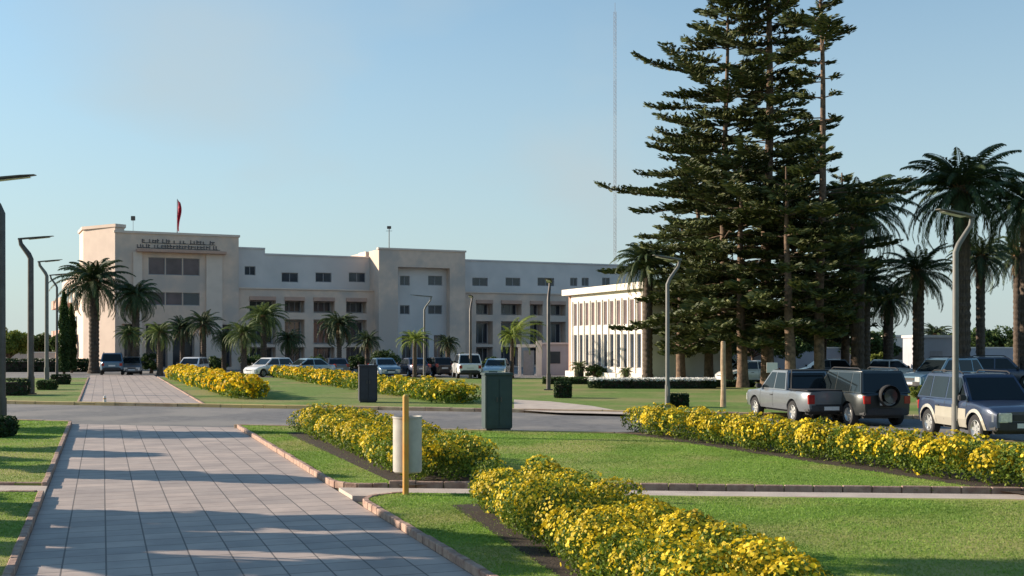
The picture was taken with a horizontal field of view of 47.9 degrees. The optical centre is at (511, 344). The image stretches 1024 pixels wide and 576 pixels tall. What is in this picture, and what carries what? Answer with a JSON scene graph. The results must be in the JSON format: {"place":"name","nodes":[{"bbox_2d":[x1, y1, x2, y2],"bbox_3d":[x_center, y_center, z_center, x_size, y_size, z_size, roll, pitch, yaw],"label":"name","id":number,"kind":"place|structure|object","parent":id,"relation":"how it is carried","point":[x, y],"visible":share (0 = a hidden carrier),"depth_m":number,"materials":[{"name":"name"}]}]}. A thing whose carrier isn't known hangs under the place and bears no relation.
{"place":"outdoors","nodes":[
{"label":"outdoors","id":0,"kind":"place"},
{"bbox_2d":[0,491,37,575],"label":"lawn","id":1,"kind":"structure","parent":0,"point":[10,545],"depth_m":16.51,"materials":[{"name":"green plant"}]},
{"bbox_2d":[0,420,67,485],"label":"lawn","id":2,"kind":"structure","parent":0,"point":[34,476],"depth_m":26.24,"materials":[{"name":"green plant"}]},
{"bbox_2d":[0,415,19,437],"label":"box shrub","id":3,"kind":"object","parent":2,"relation":"on","point":[8,424],"visible":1,"depth_m":31.33,"materials":[{"name":"plant"}]},
{"bbox_2d":[0,174,36,415],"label":"street lamp","id":4,"kind":"object","parent":2,"relation":"on","point":[3,404],"visible":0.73,"depth_m":34.52,"materials":[{"name":"metal"}]},
{"bbox_2d":[6,378,86,401],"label":"lawn beyond road","id":5,"kind":"structure","parent":0,"point":[72,391],"depth_m":58.80,"materials":[{"name":"green plant"}]},
{"bbox_2d":[6,378,30,395],"bbox_3d":[-24.750,2.090,56.883,1.616,0.920,1.320,0,0,0],"label":"box shrub","id":6,"kind":"object","parent":5,"relation":"on","point":[19,386],"visible":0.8,"depth_m":56.41,"materials":[{"name":"plant"}]},
{"bbox_2d":[18,236,53,394],"bbox_3d":[-23.895,-1.460,57.813,1.754,7.979,0.440,0,0,-3],"label":"street lamp","id":7,"kind":"object","parent":5,"relation":"on","point":[30,350],"visible":0.91,"depth_m":57.68,"materials":[{"name":"metal"}]},
{"bbox_2d":[37,259,62,379],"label":"street lamp","id":8,"kind":"object","parent":5,"relation":"on","point":[46,372],"visible":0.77,"depth_m":79.89,"materials":[{"name":"grey metal"}]},
{"bbox_2d":[80,375,198,402],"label":"paved path beyond road","id":9,"kind":"structure","parent":0,"point":[136,388],"depth_m":62.37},
{"bbox_2d":[15,424,473,575],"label":"paved path","id":10,"kind":"structure","parent":0,"point":[130,500],"depth_m":17.27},
{"bbox_2d":[6,367,754,381],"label":"car park","id":11,"kind":"structure","parent":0,"point":[41,375],"depth_m":98.48,"materials":[{"name":"grey asphalt"}]},
{"bbox_2d":[6,328,27,361],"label":"broadleaf tree","id":12,"kind":"object","parent":11,"relation":"on","point":[16,342],"visible":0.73,"depth_m":111.17,"materials":[{"name":"green plant"}]},
{"bbox_2d":[6,358,88,371],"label":"long hedge","id":13,"kind":"object","parent":11,"relation":"on","point":[12,365],"visible":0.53,"depth_m":107.52,"materials":[{"name":"plant"}]},
{"bbox_2d":[58,291,70,373],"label":"cypress tree","id":14,"kind":"object","parent":11,"relation":"on","point":[64,351],"visible":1,"depth_m":97.72,"materials":[{"name":"green plant"}]},
{"bbox_2d":[68,303,77,372],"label":"cypress tree","id":15,"kind":"object","parent":11,"relation":"on","point":[72,345],"visible":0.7,"depth_m":103.77,"materials":[{"name":"green plant"}]},
{"bbox_2d":[49,258,135,373],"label":"palm tree","id":16,"kind":"object","parent":11,"relation":"on","point":[93,282],"visible":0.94,"depth_m":101.28,"materials":[{"name":"green plant"}]},
{"bbox_2d":[99,352,124,374],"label":"parked car","id":17,"kind":"object","parent":11,"relation":"on","point":[109,362],"visible":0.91,"depth_m":94.03,"materials":[{"name":"blue metal"}]},
{"bbox_2d":[114,324,146,374],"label":"palm tree","id":18,"kind":"object","parent":11,"relation":"on","point":[130,334],"visible":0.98,"depth_m":96.79,"materials":[{"name":"green plant"}]},
{"bbox_2d":[123,356,144,373],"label":"parked car","id":19,"kind":"object","parent":11,"relation":"on","point":[132,364],"visible":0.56,"depth_m":95.77,"materials":[{"name":"grey metal"}]},
{"bbox_2d":[108,279,164,373],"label":"palm tree","id":20,"kind":"object","parent":11,"relation":"on","point":[135,301],"visible":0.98,"depth_m":100.50,"materials":[{"name":"green plant"}]},
{"bbox_2d":[139,321,180,375],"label":"palm tree","id":21,"kind":"object","parent":11,"relation":"on","point":[159,336],"visible":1,"depth_m":94.78,"materials":[{"name":"green plant"}]},
{"bbox_2d":[167,315,198,361],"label":"palm tree","id":22,"kind":"object","parent":11,"relation":"on","point":[181,328],"visible":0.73,"depth_m":97.81,"materials":[{"name":"green plant"}]},
{"bbox_2d":[180,309,225,356],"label":"palm tree","id":23,"kind":"object","parent":11,"relation":"on","point":[205,322],"visible":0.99,"depth_m":95.78,"materials":[{"name":"green plant"}]},
{"bbox_2d":[210,329,235,371],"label":"palm tree","id":24,"kind":"object","parent":11,"relation":"on","point":[223,345],"visible":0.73,"depth_m":97.81,"materials":[{"name":"green plant"}]},
{"bbox_2d":[220,321,265,372],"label":"palm tree","id":25,"kind":"object","parent":11,"relation":"on","point":[242,336],"visible":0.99,"depth_m":92.73,"materials":[{"name":"green plant"}]},
{"bbox_2d":[237,302,290,357],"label":"palm tree","id":26,"kind":"object","parent":11,"relation":"on","point":[265,313],"visible":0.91,"depth_m":95.73,"materials":[{"name":"green plant"}]},
{"bbox_2d":[243,357,292,376],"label":"parked car","id":27,"kind":"object","parent":11,"relation":"on","point":[260,367],"visible":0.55,"depth_m":88.10,"materials":[{"name":"white metal"}]},
{"bbox_2d":[274,329,305,360],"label":"palm tree","id":28,"kind":"object","parent":11,"relation":"on","point":[289,340],"visible":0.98,"depth_m":97.64,"materials":[{"name":"green plant"}]},
{"bbox_2d":[276,358,335,373],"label":"parked car","id":29,"kind":"object","parent":11,"relation":"on","point":[318,363],"visible":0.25,"depth_m":87.69,"materials":[{"name":"silver metal"}]},
{"bbox_2d":[316,311,358,357],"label":"palm tree","id":30,"kind":"object","parent":11,"relation":"on","point":[338,331],"visible":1,"depth_m":93.69,"materials":[{"name":"green plant"}]},
{"bbox_2d":[51,224,639,370],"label":"government building","id":31,"kind":"structure","parent":11,"relation":"on","point":[226,277],"depth_m":122.35,"materials":[{"name":"white paint"}]},
{"bbox_2d":[148,257,164,274],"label":"window","id":32,"kind":"structure","parent":31,"relation":"in","point":[156,266],"depth_m":113.82,"materials":[{"name":"grey glass"}]},
{"bbox_2d":[173,326,192,364],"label":"window","id":33,"kind":"structure","parent":31,"relation":"in","point":[188,346],"depth_m":115.66,"materials":[{"name":"black glass"}]},
{"bbox_2d":[352,329,382,364],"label":"palm tree","id":34,"kind":"object","parent":11,"relation":"on","point":[368,344],"visible":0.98,"depth_m":97.80,"materials":[{"name":"green plant"}]},
{"bbox_2d":[368,358,400,375],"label":"parked car","id":35,"kind":"object","parent":11,"relation":"on","point":[388,366],"visible":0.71,"depth_m":88.62,"materials":[{"name":"blue metal"}]},
{"bbox_2d":[397,358,430,375],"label":"parked car","id":36,"kind":"object","parent":11,"relation":"on","point":[406,365],"visible":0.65,"depth_m":89.50,"materials":[{"name":"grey metal"}]},
{"bbox_2d":[426,357,452,375],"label":"parked car","id":37,"kind":"object","parent":11,"relation":"on","point":[441,365],"visible":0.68,"depth_m":90.38,"materials":[{"name":"black metal"}]},
{"bbox_2d":[435,334,459,374],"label":"palm tree","id":38,"kind":"object","parent":11,"relation":"on","point":[448,343],"visible":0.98,"depth_m":97.80,"materials":[{"name":"green plant"}]},
{"bbox_2d":[451,353,481,377],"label":"parked car","id":39,"kind":"object","parent":11,"relation":"on","point":[462,365],"visible":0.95,"depth_m":84.01,"materials":[{"name":"white metal"}]},
{"bbox_2d":[482,358,509,371],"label":"parked car","id":40,"kind":"object","parent":11,"relation":"on","point":[497,365],"visible":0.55,"depth_m":85.14,"materials":[{"name":"blue metal"}]},
{"bbox_2d":[517,341,541,375],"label":"gate portal","id":41,"kind":"object","parent":11,"relation":"on","point":[528,363],"visible":0.86,"depth_m":92.80,"materials":[{"name":"grey concrete"}]},
{"bbox_2d":[542,343,568,374],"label":"guard hut","id":42,"kind":"object","parent":11,"relation":"on","point":[559,358],"visible":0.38,"depth_m":96.00,"materials":[{"name":"white paint"}]},
{"bbox_2d":[562,281,720,379],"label":"office building","id":43,"kind":"structure","parent":11,"relation":"on","point":[595,311],"depth_m":82.59,"materials":[{"name":"white paint"}]},
{"bbox_2d":[644,152,758,298],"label":"pine tree","id":44,"kind":"object","parent":11,"relation":"on","point":[665,227],"visible":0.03,"depth_m":81.32,"materials":[{"name":"green plant"}]},
{"bbox_2d":[773,335,813,358],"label":"broadleaf tree","id":45,"kind":"object","parent":11,"relation":"on","point":[802,347],"visible":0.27,"depth_m":109.01,"materials":[{"name":"green plant"}]},
{"bbox_2d":[800,359,849,372],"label":"parked car","id":46,"kind":"object","parent":11,"relation":"on","point":[830,364],"visible":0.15,"depth_m":79.27,"materials":[{"name":"grey metal"}]},
{"bbox_2d":[803,173,904,362],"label":"pine tree","id":47,"kind":"object","parent":11,"relation":"on","point":[845,347],"visible":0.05,"depth_m":79.67,"materials":[{"name":"green plant"}]},
{"bbox_2d":[733,347,1012,368],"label":"boundary wall","id":48,"kind":"structure","parent":11,"relation":"on","point":[807,358],"depth_m":116.00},
{"bbox_2d":[850,328,901,356],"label":"broadleaf tree","id":49,"kind":"object","parent":11,"relation":"on","point":[876,344],"visible":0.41,"depth_m":110.75,"materials":[{"name":"green plant"}]},
{"bbox_2d":[870,359,912,372],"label":"parked car","id":50,"kind":"object","parent":11,"relation":"on","point":[900,366],"visible":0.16,"depth_m":77.39,"materials":[{"name":"grey metal"}]},
{"bbox_2d":[870,281,912,358],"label":"palm tree","id":51,"kind":"object","parent":11,"relation":"on","point":[888,315],"visible":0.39,"depth_m":79.68,"materials":[{"name":"green plant"}]},
{"bbox_2d":[944,233,1014,356],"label":"palm tree","id":52,"kind":"object","parent":11,"relation":"on","point":[980,257],"visible":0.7,"depth_m":79.71,"materials":[{"name":"green plant"}]},
{"bbox_2d":[970,325,1012,346],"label":"broadleaf tree","id":53,"kind":"object","parent":11,"relation":"on","point":[995,337],"visible":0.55,"depth_m":118.46,"materials":[{"name":"green plant"}]},
{"bbox_2d":[987,236,1019,367],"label":"palm tree","id":54,"kind":"object","parent":11,"relation":"on","point":[1015,273],"visible":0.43,"depth_m":83.76,"materials":[{"name":"green plant"}]},
{"bbox_2d":[0,0,1023,335],"label":"sky","id":55,"kind":"structure","parent":0,"point":[484,129],"materials":[{"name":"blue"}]},
{"bbox_2d":[7,404,1023,440],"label":"road","id":56,"kind":"structure","parent":0,"point":[160,416],"depth_m":40.35,"materials":[{"name":"grey asphalt"}]},
{"bbox_2d":[747,369,843,421],"bbox_3d":[9.795,1.724,39.626,2.140,1.747,5.138,0,0,-12],"label":"parked pickup","id":57,"kind":"object","parent":56,"relation":"on","point":[796,394],"visible":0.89,"depth_m":38.64,"materials":[{"name":"silver metal"}]},
{"bbox_2d":[807,366,910,424],"bbox_3d":[11.372,1.669,38.239,2.160,1.858,4.639,0,0,-12],"label":"parked car","id":58,"kind":"object","parent":56,"relation":"on","point":[874,393],"visible":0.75,"depth_m":36.40,"materials":[{"name":"black metal"}]},
{"bbox_2d":[935,208,975,437],"bbox_3d":[12.031,-0.560,31.206,1.200,6.179,0.440,0,0,-18],"label":"street lamp","id":59,"kind":"object","parent":56,"relation":"on","point":[955,332],"visible":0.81,"depth_m":31.14,"materials":[{"name":"grey metal"}]},
{"bbox_2d":[918,369,1023,439],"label":"parked car","id":60,"kind":"object","parent":56,"relation":"on","point":[990,403],"visible":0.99,"depth_m":30.95,"materials":[{"name":"blue metal"}]},
{"bbox_2d":[160,377,1023,414],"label":"lawn beyond road","id":61,"kind":"structure","parent":0,"point":[284,391],"depth_m":55.41,"materials":[{"name":"green plant"}]},
{"bbox_2d":[164,363,269,398],"bbox_3d":[-17.982,1.969,67.870,2.551,1.244,33.451,0,0,-21],"label":"flowering hedge","id":62,"kind":"object","parent":61,"relation":"on","point":[233,384],"visible":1,"depth_m":56.14,"materials":[{"name":"yellow plant"}]},
{"bbox_2d":[266,365,357,386],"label":"flowering hedge","id":63,"kind":"object","parent":61,"relation":"on","point":[312,375],"visible":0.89,"depth_m":73.75,"materials":[{"name":"yellow plant"}]},
{"bbox_2d":[357,365,377,402],"bbox_3d":[-6.254,1.700,49.944,0.840,1.620,0.699,0,0,-12],"label":"street cabinet","id":64,"kind":"object","parent":61,"relation":"on","point":[367,383],"visible":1,"depth_m":49.64,"materials":[{"name":"metal"}]},
{"bbox_2d":[341,373,481,402],"bbox_3d":[-5.347,2.020,56.706,2.516,1.108,17.710,0,0,-22],"label":"flowering hedge","id":65,"kind":"object","parent":61,"relation":"on","point":[429,389],"visible":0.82,"depth_m":51.31,"materials":[{"name":"yellow plant"}]},
{"bbox_2d":[396,328,434,377],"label":"palm tree","id":66,"kind":"object","parent":61,"relation":"on","point":[413,337],"visible":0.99,"depth_m":86.53,"materials":[{"name":"green plant"}]},
{"bbox_2d":[497,315,546,377],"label":"palm tree","id":67,"kind":"object","parent":61,"relation":"on","point":[508,334],"visible":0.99,"depth_m":85.85,"materials":[{"name":"green plant"}]},
{"bbox_2d":[544,278,552,389],"bbox_3d":[2.022,-0.534,63.318,0.440,6.129,1.000,0,0,10],"label":"street lamp","id":68,"kind":"object","parent":61,"relation":"on","point":[548,374],"visible":0.96,"depth_m":63.12,"materials":[{"name":"metal"}]},
{"bbox_2d":[553,380,572,397],"bbox_3d":[2.396,2.117,54.090,0.925,0.871,0.914,0,0,0],"label":"box shrub","id":69,"kind":"object","parent":61,"relation":"on","point":[563,389],"visible":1,"depth_m":53.77,"materials":[{"name":"plant"}]},
{"bbox_2d":[514,399,633,413],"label":"side path","id":70,"kind":"structure","parent":61,"relation":"on","point":[526,404],"depth_m":46.39,"materials":[{"name":"grey concrete"}]},
{"bbox_2d":[610,239,681,377],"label":"palm tree","id":71,"kind":"object","parent":61,"relation":"on","point":[637,253],"visible":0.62,"depth_m":75.69,"materials":[{"name":"green plant"}]},
{"bbox_2d":[587,377,716,388],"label":"flower bed","id":72,"kind":"object","parent":61,"relation":"on","point":[647,383],"visible":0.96,"depth_m":65.36,"materials":[{"name":"plant"}]},
{"bbox_2d":[652,255,681,407],"bbox_3d":[6.192,-0.509,45.898,1.250,6.079,0.440,0,0,-18],"label":"street lamp","id":73,"kind":"object","parent":61,"relation":"on","point":[667,370],"visible":0.84,"depth_m":45.83,"materials":[{"name":"grey metal"}]},
{"bbox_2d":[646,224,707,377],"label":"pine tree","id":74,"kind":"object","parent":61,"relation":"on","point":[680,362],"visible":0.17,"depth_m":74.75,"materials":[{"name":"green plant"}]},
{"bbox_2d":[720,341,725,406],"bbox_3d":[8.485,1.191,46.300,0.233,2.641,0.236,0,0,0],"label":"wooden post","id":75,"kind":"object","parent":61,"relation":"on","point":[723,379],"visible":1,"depth_m":46.22,"materials":[{"name":"brown wood"}]},
{"bbox_2d":[622,0,868,384],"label":"pine tree","id":76,"kind":"object","parent":61,"relation":"on","point":[767,132],"visible":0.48,"depth_m":68.12,"materials":[{"name":"green plant"}]},
{"bbox_2d":[715,360,779,382],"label":"parked car","id":77,"kind":"object","parent":61,"relation":"on","point":[754,367],"visible":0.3,"depth_m":73.30,"materials":[{"name":"white metal"}]},
{"bbox_2d":[593,0,902,379],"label":"pine tree","id":78,"kind":"object","parent":61,"relation":"on","point":[700,71],"visible":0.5,"depth_m":69.82,"materials":[{"name":"green plant"}]},
{"bbox_2d":[648,149,862,387],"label":"pine tree","id":79,"kind":"object","parent":61,"relation":"on","point":[717,330],"visible":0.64,"depth_m":66.44,"materials":[{"name":"green plant"}]},
{"bbox_2d":[728,166,844,368],"bbox_3d":[15.182,-3.628,64.119,6.358,12.522,6.589,0,0,0],"label":"pine tree","id":80,"kind":"object","parent":61,"relation":"on","point":[787,304],"visible":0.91,"depth_m":63.66,"materials":[{"name":"green plant"}]},
{"bbox_2d":[733,0,920,369],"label":"pine tree","id":81,"kind":"object","parent":61,"relation":"on","point":[822,208],"visible":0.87,"depth_m":64.63,"materials":[{"name":"green plant"}]},
{"bbox_2d":[812,174,918,368],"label":"palm tree","id":82,"kind":"object","parent":61,"relation":"on","point":[857,336],"visible":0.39,"depth_m":73.56,"materials":[{"name":"green plant"}]},
{"bbox_2d":[835,259,898,368],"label":"palm tree","id":83,"kind":"object","parent":61,"relation":"on","point":[871,284],"visible":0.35,"depth_m":75.67,"materials":[{"name":"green plant"}]},
{"bbox_2d":[870,243,951,371],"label":"palm tree","id":84,"kind":"object","parent":61,"relation":"on","point":[917,279],"visible":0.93,"depth_m":71.68,"materials":[{"name":"green plant"}]},
{"bbox_2d":[903,356,984,391],"bbox_3d":[22.391,1.571,59.996,4.619,1.878,2.200,0,0,-26],"label":"parked car","id":85,"kind":"object","parent":61,"relation":"on","point":[917,377],"visible":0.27,"depth_m":59.50,"materials":[{"name":"metal"}]},
{"bbox_2d":[883,143,1023,357],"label":"palm tree","id":86,"kind":"object","parent":61,"relation":"on","point":[965,182],"visible":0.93,"depth_m":67.47,"materials":[{"name":"green plant"}]},
{"bbox_2d":[965,171,1023,387],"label":"palm tree","id":87,"kind":"object","parent":61,"relation":"on","point":[1016,187],"visible":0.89,"depth_m":65.76,"materials":[{"name":"green plant"}]},
{"bbox_2d":[968,355,1023,387],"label":"parked car","id":88,"kind":"object","parent":61,"relation":"on","point":[1006,363],"visible":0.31,"depth_m":65.27,"materials":[{"name":"blue metal"}]},
{"bbox_2d":[242,425,1023,491],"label":"lawn","id":89,"kind":"structure","parent":0,"point":[779,474],"depth_m":24.06,"materials":[{"name":"green plant"}]},
{"bbox_2d":[288,432,500,485],"bbox_3d":[-3.233,2.506,26.869,2.070,0.001,13.020,0,0,-20],"label":"soil bed","id":90,"kind":"object","parent":89,"relation":"on","point":[350,457],"visible":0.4,"depth_m":24.22,"materials":[{"name":"brown soil"}]},
{"bbox_2d":[286,402,500,480],"bbox_3d":[-3.292,2.075,27.027,2.144,0.975,13.268,0,0,-20],"label":"flowering hedge","id":91,"kind":"object","parent":90,"relation":"on","point":[352,430],"visible":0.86,"depth_m":23.40,"materials":[{"name":"yellow plant"}]},
{"bbox_2d":[480,372,513,430],"bbox_3d":[-0.444,1.670,33.753,0.860,1.680,0.715,0,0,-12],"label":"street cabinet","id":92,"kind":"object","parent":89,"relation":"on","point":[496,400],"visible":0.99,"depth_m":33.44,"materials":[{"name":"metal"}]},
{"bbox_2d":[631,431,1023,493],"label":"soil bed","id":93,"kind":"object","parent":89,"relation":"on","point":[897,471],"visible":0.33,"depth_m":24.02,"materials":[{"name":"brown soil"}]},
{"bbox_2d":[620,402,1023,486],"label":"flowering hedge","id":94,"kind":"object","parent":93,"relation":"on","point":[801,433],"visible":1,"depth_m":24.09,"materials":[{"name":"yellow plant"}]},
{"bbox_2d":[339,487,1023,501],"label":"cross path","id":95,"kind":"structure","parent":0,"point":[357,494],"depth_m":19.41,"materials":[{"name":"grey concrete"}]},
{"bbox_2d":[392,394,421,494],"bbox_3d":[-1.766,1.685,19.558,0.509,1.690,0.539,0,0,-41],"label":"litter bin","id":96,"kind":"object","parent":95,"relation":"on","point":[407,444],"visible":0.98,"depth_m":19.35,"materials":[{"name":"metal"}]},
{"bbox_2d":[369,493,1023,575],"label":"lawn","id":97,"kind":"structure","parent":0,"point":[763,522],"depth_m":15.29,"materials":[{"name":"green plant"}]},
{"bbox_2d":[452,503,631,575],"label":"soil bed","id":98,"kind":"object","parent":97,"relation":"on","point":[547,560],"visible":0.33,"depth_m":14.64,"materials":[{"name":"brown soil"}]},
{"bbox_2d":[468,454,832,575],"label":"flowering hedge","id":99,"kind":"object","parent":98,"relation":"on","point":[636,536],"visible":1,"depth_m":11.81,"materials":[{"name":"yellow plant"}]},
{"bbox_2d":[901,335,951,367],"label":"utility building","id":100,"kind":"structure","parent":0,"point":[937,345],"depth_m":86.06,"materials":[{"name":"white paint"}]},
{"label":"ground","id":101,"kind":"structure","parent":0,"visible":0},
{"bbox_2d":[1,491,43,575],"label":"kerb","id":102,"kind":"structure","parent":101,"relation":"on","point":[11,567],"depth_m":14.86,"materials":[{"name":"beige concrete"}]},
{"bbox_2d":[42,421,71,488],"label":"kerb","id":103,"kind":"structure","parent":101,"relation":"on","point":[46,481],"depth_m":25.25,"materials":[{"name":"beige concrete"}]},
{"bbox_2d":[237,425,387,488],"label":"kerb","id":104,"kind":"structure","parent":101,"relation":"on","point":[326,479],"depth_m":23.08,"materials":[{"name":"beige concrete"}]},
{"bbox_2d":[363,491,497,575],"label":"kerb","id":105,"kind":"structure","parent":101,"relation":"on","point":[455,557],"depth_m":14.82,"materials":[{"name":"beige concrete"}]},
{"bbox_2d":[7,400,918,418],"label":"kerb","id":106,"kind":"structure","parent":101,"relation":"on","point":[517,410],"depth_m":46.39,"materials":[{"name":"grey concrete"}]},
{"bbox_2d":[234,424,1023,441],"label":"kerb","id":107,"kind":"structure","parent":101,"relation":"on","point":[235,425],"depth_m":32.89,"materials":[{"name":"grey concrete"}]},
{"bbox_2d":[638,215,756,377],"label":"pine tree","id":108,"kind":"object","parent":101,"relation":"on","point":[708,365],"visible":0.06,"depth_m":77.64,"materials":[{"name":"green plant"}]},
{"bbox_2d":[389,480,1023,493],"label":"kerb","id":109,"kind":"structure","parent":101,"relation":"on","point":[774,488],"depth_m":20.03,"materials":[{"name":"beige concrete"}]},
{"bbox_2d":[729,134,876,352],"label":"pine tree","id":110,"kind":"object","parent":101,"relation":"on","point":[811,338],"visible":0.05,"depth_m":76.07,"materials":[{"name":"green plant"}]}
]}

